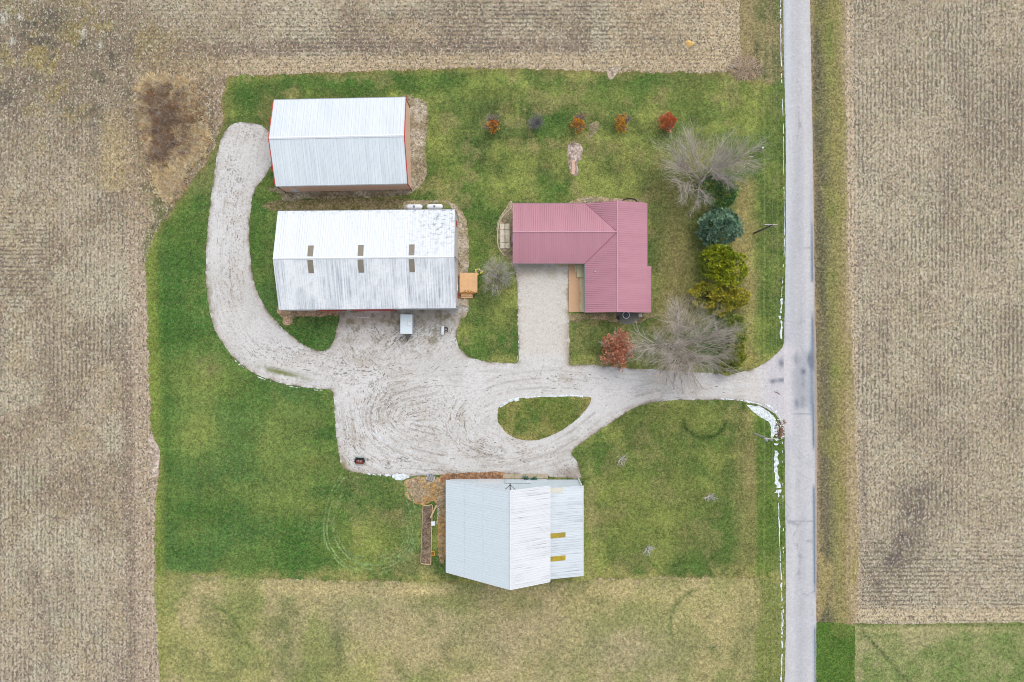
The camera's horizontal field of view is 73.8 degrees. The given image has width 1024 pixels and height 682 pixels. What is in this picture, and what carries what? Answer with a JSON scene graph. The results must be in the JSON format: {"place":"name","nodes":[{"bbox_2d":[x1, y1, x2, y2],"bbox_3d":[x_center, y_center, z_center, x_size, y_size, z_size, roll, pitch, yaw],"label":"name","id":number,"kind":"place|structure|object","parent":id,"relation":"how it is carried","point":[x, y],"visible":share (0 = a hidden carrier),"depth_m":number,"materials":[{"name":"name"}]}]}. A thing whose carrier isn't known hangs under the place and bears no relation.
{"place":"outdoors","nodes":[
{"label":"outdoors","id":0,"kind":"place"},
{"bbox_2d":[277,307,338,324],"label":"dirt strip","id":1,"kind":"object","parent":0,"point":[287,316],"visible":0.48,"depth_m":123.96,"materials":[{"name":"brown soil"}]},
{"bbox_2d":[262,198,414,210],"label":"dirt strip","id":2,"kind":"object","parent":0,"point":[346,204],"visible":0.95,"depth_m":123.97,"materials":[{"name":"brown soil"}]},
{"bbox_2d":[420,504,432,564],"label":"garden bed","id":3,"kind":"object","parent":0,"point":[421,534],"visible":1,"depth_m":123.70,"materials":[{"name":"brown soil"}]},
{"bbox_2d":[421,506,430,563],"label":"dead stalks","id":4,"kind":"object","parent":3,"relation":"on","point":[426,535],"visible":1,"depth_m":123.84,"materials":[{"name":"brown plant"}]},
{"bbox_2d":[441,326,447,334],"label":"fuel tank","id":5,"kind":"object","parent":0,"point":[443,328],"visible":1,"depth_m":123.02,"materials":[{"name":"white metal"}]},
{"bbox_2d":[145,66,785,585],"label":"lawn","id":6,"kind":"structure","parent":0,"point":[251,468],"depth_m":123.97,"materials":[{"name":"green plant"}]},
{"bbox_2d":[148,436,159,476],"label":"dirt patch","id":7,"kind":"object","parent":6,"relation":"on","point":[154,450],"visible":1,"depth_m":123.96,"materials":[{"name":"brown soil"}]},
{"bbox_2d":[268,97,411,193],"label":"machine shed","id":8,"kind":"structure","parent":6,"relation":"on","point":[339,144],"depth_m":117.68,"materials":[{"name":"white metal"}]},
{"bbox_2d":[268,94,428,200],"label":"gravel strip","id":9,"kind":"object","parent":6,"relation":"on","point":[419,115],"visible":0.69,"depth_m":123.96,"materials":[{"name":"beige gravel"}]},
{"bbox_2d":[273,209,459,310],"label":"pole barn","id":10,"kind":"structure","parent":6,"relation":"on","point":[367,260],"depth_m":116.47,"materials":[{"name":"grey metal"}]},
{"bbox_2d":[352,309,396,310],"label":"sliding door","id":11,"kind":"structure","parent":10,"relation":"in","point":[364,309],"depth_m":121.42,"materials":[{"name":"metal"}]},
{"bbox_2d":[323,475,421,573],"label":"tyre track","id":12,"kind":"structure","parent":6,"relation":"on","point":[369,564],"depth_m":123.95,"materials":[{"name":"green plant"}]},
{"bbox_2d":[404,476,445,563],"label":"dirt patch","id":13,"kind":"object","parent":6,"relation":"on","point":[422,490],"visible":0.91,"depth_m":123.95,"materials":[{"name":"brown soil"}]},
{"bbox_2d":[426,474,434,481],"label":"pallet","id":14,"kind":"object","parent":13,"relation":"on","point":[430,476],"visible":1,"depth_m":123.80,"materials":[{"name":"grey wood"}]},
{"bbox_2d":[426,204,442,208],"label":"propane tank","id":15,"kind":"object","parent":6,"relation":"on","point":[434,206],"visible":0.89,"depth_m":122.80,"materials":[{"name":"white metal"}]},
{"bbox_2d":[400,199,468,317],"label":"gravel strip","id":16,"kind":"object","parent":6,"relation":"on","point":[463,247],"visible":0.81,"depth_m":123.96,"materials":[{"name":"beige gravel"}]},
{"bbox_2d":[406,204,422,208],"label":"propane tank","id":17,"kind":"object","parent":16,"relation":"on","point":[414,206],"visible":0.87,"depth_m":122.78,"materials":[{"name":"white metal"}]},
{"bbox_2d":[460,273,477,297],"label":"wooden deck","id":18,"kind":"structure","parent":6,"relation":"on","point":[468,282],"depth_m":123.07,"materials":[{"name":"brown wood"}]},
{"bbox_2d":[459,290,475,293],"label":"fallen leaves","id":19,"kind":"object","parent":18,"relation":"on","point":[467,292],"visible":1,"depth_m":123.06,"materials":[{"name":"brown plant"}]},
{"bbox_2d":[439,471,505,482],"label":"mulch bed","id":20,"kind":"object","parent":6,"relation":"on","point":[480,475],"visible":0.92,"depth_m":123.95,"materials":[{"name":"brown wood"}]},
{"bbox_2d":[484,113,500,133],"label":"young tree","id":21,"kind":"object","parent":6,"relation":"on","point":[493,123],"visible":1,"depth_m":121.98,"materials":[{"name":"orange plant"}]},
{"bbox_2d":[473,253,516,297],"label":"bare tree","id":22,"kind":"object","parent":6,"relation":"on","point":[491,273],"visible":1,"depth_m":120.55,"materials":[{"name":"grey plant"}]},
{"bbox_2d":[496,201,512,266],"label":"gravel bed","id":23,"kind":"object","parent":6,"relation":"on","point":[507,218],"visible":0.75,"depth_m":123.96,"materials":[{"name":"beige gravel"}]},
{"bbox_2d":[497,207,511,254],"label":"edging","id":24,"kind":"object","parent":23,"relation":"on","point":[497,231],"visible":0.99,"depth_m":123.81,"materials":[{"name":"beige stone"}]},
{"bbox_2d":[500,224,509,248],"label":"slab walk","id":25,"kind":"structure","parent":23,"relation":"on","point":[505,233],"depth_m":123.75,"materials":[{"name":"beige concrete"}]},
{"bbox_2d":[446,478,583,589],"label":"barn","id":26,"kind":"structure","parent":6,"relation":"on","point":[510,534],"depth_m":116.04,"materials":[{"name":"white paint"}]},
{"bbox_2d":[477,479,501,482],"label":"sliding door","id":27,"kind":"structure","parent":26,"relation":"in","point":[479,480],"depth_m":121.51,"materials":[{"name":"white paint"}]},
{"bbox_2d":[527,112,544,128],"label":"young tree","id":28,"kind":"object","parent":6,"relation":"on","point":[537,121],"visible":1,"depth_m":122.10,"materials":[{"name":"grey plant"}]},
{"bbox_2d":[567,142,582,175],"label":"gravel patch","id":29,"kind":"object","parent":6,"relation":"on","point":[574,151],"visible":1,"depth_m":123.96,"materials":[{"name":"beige gravel"}]},
{"bbox_2d":[572,160,574,173],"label":"paving slab","id":30,"kind":"structure","parent":29,"relation":"on","point":[573,166],"depth_m":123.88,"materials":[{"name":"beige concrete"}]},
{"bbox_2d":[569,264,583,311],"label":"patio","id":31,"kind":"structure","parent":6,"relation":"on","point":[576,294],"depth_m":123.79,"materials":[{"name":"brown wood"}]},
{"bbox_2d":[575,264,583,277],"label":"doorstep","id":32,"kind":"object","parent":31,"relation":"on","point":[579,269],"visible":0.78,"depth_m":123.47,"materials":[{"name":"concrete"}]},
{"bbox_2d":[570,111,586,133],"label":"young tree","id":33,"kind":"object","parent":6,"relation":"on","point":[578,121],"visible":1,"depth_m":121.80,"materials":[{"name":"plant"}]},
{"bbox_2d":[511,200,651,312],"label":"house","id":34,"kind":"structure","parent":6,"relation":"on","point":[605,243],"depth_m":120.15,"materials":[{"name":"red metal"}]},
{"bbox_2d":[588,121,599,139],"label":"gravel patch","id":35,"kind":"object","parent":6,"relation":"on","point":[591,129],"visible":0.98,"depth_m":123.96,"materials":[{"name":"beige gravel"}]},
{"bbox_2d":[569,196,644,202],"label":"dirt patch","id":36,"kind":"object","parent":6,"relation":"on","point":[601,198],"visible":0.53,"depth_m":123.96,"materials":[{"name":"brown soil"}]},
{"bbox_2d":[580,194,600,202],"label":"dry plant","id":37,"kind":"object","parent":36,"relation":"on","point":[592,199],"visible":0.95,"depth_m":123.88,"materials":[{"name":"plant"}]},
{"bbox_2d":[606,66,618,78],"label":"gravel patch","id":38,"kind":"object","parent":6,"relation":"on","point":[612,72],"visible":1,"depth_m":123.96,"materials":[{"name":"beige gravel"}]},
{"bbox_2d":[569,312,656,322],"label":"dirt patch","id":39,"kind":"object","parent":6,"relation":"on","point":[577,317],"visible":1,"depth_m":123.96,"materials":[{"name":"brown soil"}]},
{"bbox_2d":[616,312,638,323],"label":"gravel pad","id":40,"kind":"object","parent":39,"relation":"on","point":[633,318],"visible":0.65,"depth_m":123.92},
{"bbox_2d":[623,312,629,318],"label":"round tub","id":41,"kind":"object","parent":40,"relation":"on","point":[626,315],"visible":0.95,"depth_m":123.42,"materials":[{"name":"grey plastic"}]},
{"bbox_2d":[598,327,635,372],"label":"red tree","id":42,"kind":"object","parent":6,"relation":"on","point":[619,351],"visible":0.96,"depth_m":120.09,"materials":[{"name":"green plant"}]},
{"bbox_2d":[614,112,632,132],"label":"young tree","id":43,"kind":"object","parent":6,"relation":"on","point":[621,120],"visible":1,"depth_m":121.71,"materials":[{"name":"orange plant"}]},
{"bbox_2d":[643,543,654,554],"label":"sapling","id":44,"kind":"object","parent":6,"relation":"on","point":[649,547],"visible":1,"depth_m":122.23,"materials":[{"name":"grey plant"}]},
{"bbox_2d":[657,111,677,131],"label":"young tree","id":45,"kind":"object","parent":6,"relation":"on","point":[669,119],"visible":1,"depth_m":121.54,"materials":[{"name":"red plant"}]},
{"bbox_2d":[624,290,753,405],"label":"bare tree","id":46,"kind":"object","parent":6,"relation":"on","point":[677,351],"visible":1,"depth_m":116.32,"materials":[{"name":"grey plant"}]},
{"bbox_2d":[705,493,716,500],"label":"sapling","id":47,"kind":"object","parent":6,"relation":"on","point":[708,496],"visible":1,"depth_m":122.95,"materials":[{"name":"grey plant"}]},
{"bbox_2d":[649,117,777,215],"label":"bare tree","id":48,"kind":"object","parent":6,"relation":"on","point":[718,163],"visible":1,"depth_m":117.06,"materials":[{"name":"grey plant"}]},
{"bbox_2d":[696,175,740,212],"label":"evergreen tree","id":49,"kind":"object","parent":6,"relation":"on","point":[721,187],"visible":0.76,"depth_m":120.22,"materials":[{"name":"green plant"}]},
{"bbox_2d":[688,280,750,317],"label":"evergreen tree","id":50,"kind":"object","parent":6,"relation":"on","point":[715,295],"visible":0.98,"depth_m":120.51,"materials":[{"name":"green plant"}]},
{"bbox_2d":[695,207,744,245],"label":"spruce tree","id":51,"kind":"object","parent":6,"relation":"on","point":[731,224],"visible":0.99,"depth_m":119.79,"materials":[{"name":"green plant"}]},
{"bbox_2d":[697,243,748,285],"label":"evergreen tree","id":52,"kind":"object","parent":6,"relation":"on","point":[723,255],"visible":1,"depth_m":119.64,"materials":[{"name":"green plant"}]},
{"bbox_2d":[717,342,747,375],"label":"evergreen tree","id":53,"kind":"object","parent":6,"relation":"on","point":[736,365],"visible":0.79,"depth_m":121.17,"materials":[{"name":"green plant"}]},
{"bbox_2d":[719,312,747,343],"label":"evergreen tree","id":54,"kind":"object","parent":6,"relation":"on","point":[730,322],"visible":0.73,"depth_m":120.94,"materials":[{"name":"green plant"}]},
{"bbox_2d":[746,404,777,437],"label":"snow","id":55,"kind":"structure","parent":6,"relation":"on","point":[766,415],"depth_m":123.94,"materials":[{"name":"white snow"}]},
{"bbox_2d":[753,433,777,440],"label":"utility pole","id":56,"kind":"object","parent":6,"relation":"on","point":[766,439],"visible":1,"depth_m":117.06,"materials":[{"name":"grey wood"}]},
{"bbox_2d":[771,44,772,620],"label":"power wire","id":57,"kind":"object","parent":56,"relation":"attached to","point":[771,331],"visible":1,"depth_m":115.76,"materials":[{"name":"grey metal"}]},
{"bbox_2d":[754,224,777,233],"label":"utility pole","id":58,"kind":"object","parent":6,"relation":"on","point":[771,225],"visible":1,"depth_m":117.35,"materials":[{"name":"brown wood"}]},
{"bbox_2d":[774,439,781,492],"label":"snow","id":59,"kind":"structure","parent":6,"relation":"on","point":[777,482],"depth_m":123.91,"materials":[{"name":"white snow"}]},
{"bbox_2d":[774,419,785,438],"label":"rubble","id":60,"kind":"object","parent":6,"relation":"on","point":[780,425],"visible":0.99,"depth_m":123.83,"materials":[{"name":"white stone"}]},
{"bbox_2d":[778,427,782,436],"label":"culvert pipe","id":61,"kind":"object","parent":6,"relation":"on","point":[780,432],"visible":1,"depth_m":123.51,"materials":[{"name":"brown metal"}]},
{"bbox_2d":[779,298,782,338],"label":"snow","id":62,"kind":"structure","parent":6,"relation":"on","point":[781,299],"depth_m":123.91,"materials":[{"name":"white snow"}]},
{"bbox_2d":[781,99,784,296],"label":"snow","id":63,"kind":"structure","parent":6,"relation":"on","point":[783,187],"depth_m":123.93,"materials":[{"name":"white snow"}]},
{"bbox_2d":[205,122,783,478],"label":"driveway","id":64,"kind":"structure","parent":0,"point":[542,294],"depth_m":123.96,"materials":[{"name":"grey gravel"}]},
{"bbox_2d":[354,456,367,463],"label":"utility cart","id":65,"kind":"object","parent":64,"relation":"on","point":[359,460],"visible":1,"depth_m":123.44,"materials":[{"name":"grey metal"}]},
{"bbox_2d":[363,472,407,476],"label":"snow","id":66,"kind":"structure","parent":64,"relation":"on","point":[386,475],"depth_m":123.92,"materials":[{"name":"white snow"}]},
{"bbox_2d":[392,473,408,479],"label":"snow","id":67,"kind":"structure","parent":64,"relation":"on","point":[396,476],"depth_m":123.94,"materials":[{"name":"white snow"}]},
{"bbox_2d":[400,314,414,340],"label":"cargo trailer","id":68,"kind":"object","parent":64,"relation":"on","point":[407,324],"visible":1,"depth_m":121.66,"materials":[{"name":"white paint"}]},
{"bbox_2d":[558,264,567,266],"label":"concrete pad","id":69,"kind":"object","parent":64,"relation":"on","point":[562,265],"visible":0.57,"depth_m":123.86,"materials":[{"name":"grey concrete"}]},
{"bbox_2d":[721,398,762,405],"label":"snow","id":70,"kind":"structure","parent":64,"relation":"on","point":[742,400],"depth_m":123.93,"materials":[{"name":"white snow"}]},
{"bbox_2d":[0,0,1023,681],"bbox_3d":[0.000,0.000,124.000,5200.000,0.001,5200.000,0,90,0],"label":"ground","id":71,"kind":"structure","parent":0,"point":[934,116],"depth_m":124.00,"materials":[{"name":"brown soil"}]},
{"bbox_2d":[132,70,212,203],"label":"tall dry grass","id":72,"kind":"structure","parent":71,"relation":"on","point":[175,177],"depth_m":123.55,"materials":[{"name":"plant"}]},
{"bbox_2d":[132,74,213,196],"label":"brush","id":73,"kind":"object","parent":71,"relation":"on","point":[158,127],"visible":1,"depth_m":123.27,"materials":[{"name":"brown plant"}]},
{"bbox_2d":[153,575,785,681],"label":"pasture","id":74,"kind":"structure","parent":71,"relation":"on","point":[658,629],"depth_m":123.98,"materials":[{"name":"green plant"}]},
{"bbox_2d":[778,493,782,681],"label":"snow","id":75,"kind":"structure","parent":74,"relation":"on","point":[781,594],"depth_m":123.93,"materials":[{"name":"white snow"}]},
{"bbox_2d":[739,0,783,83],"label":"verge","id":76,"kind":"structure","parent":71,"relation":"on","point":[760,21],"depth_m":123.98,"materials":[{"name":"green plant"}]},
{"bbox_2d":[727,53,764,81],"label":"brush pile","id":77,"kind":"object","parent":76,"relation":"on","point":[748,66],"visible":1,"depth_m":123.69,"materials":[{"name":"beige plant"}]},
{"bbox_2d":[780,0,781,82],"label":"snow","id":78,"kind":"structure","parent":76,"relation":"on","point":[780,37],"depth_m":123.93,"materials":[{"name":"white snow"}]},
{"bbox_2d":[810,0,858,624],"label":"verge","id":79,"kind":"structure","parent":71,"relation":"on","point":[837,550],"depth_m":123.98,"materials":[{"name":"green plant"}]},
{"bbox_2d":[853,622,1023,681],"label":"pasture","id":80,"kind":"structure","parent":71,"relation":"on","point":[968,652],"depth_m":123.98,"materials":[{"name":"green plant"}]},
{"bbox_2d":[503,474,547,478],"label":"path","id":81,"kind":"structure","parent":0,"point":[519,476],"depth_m":123.88,"materials":[{"name":"concrete"}]},
{"bbox_2d":[497,396,590,440],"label":"lawn","id":82,"kind":"structure","parent":0,"point":[535,418],"depth_m":123.94,"materials":[{"name":"green plant"}]},
{"bbox_2d":[500,394,582,407],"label":"snow","id":83,"kind":"structure","parent":82,"relation":"on","point":[517,399],"depth_m":123.92,"materials":[{"name":"white snow"}]},
{"bbox_2d":[685,40,693,46],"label":"grain heap","id":84,"kind":"object","parent":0,"point":[689,43],"visible":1,"depth_m":123.84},
{"bbox_2d":[783,0,817,681],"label":"road","id":85,"kind":"structure","parent":0,"point":[800,402],"depth_m":123.95,"materials":[{"name":"grey asphalt"}]},
{"bbox_2d":[816,622,855,681],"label":"lawn","id":86,"kind":"structure","parent":0,"point":[835,652],"depth_m":123.97,"materials":[{"name":"green plant"}]}
]}

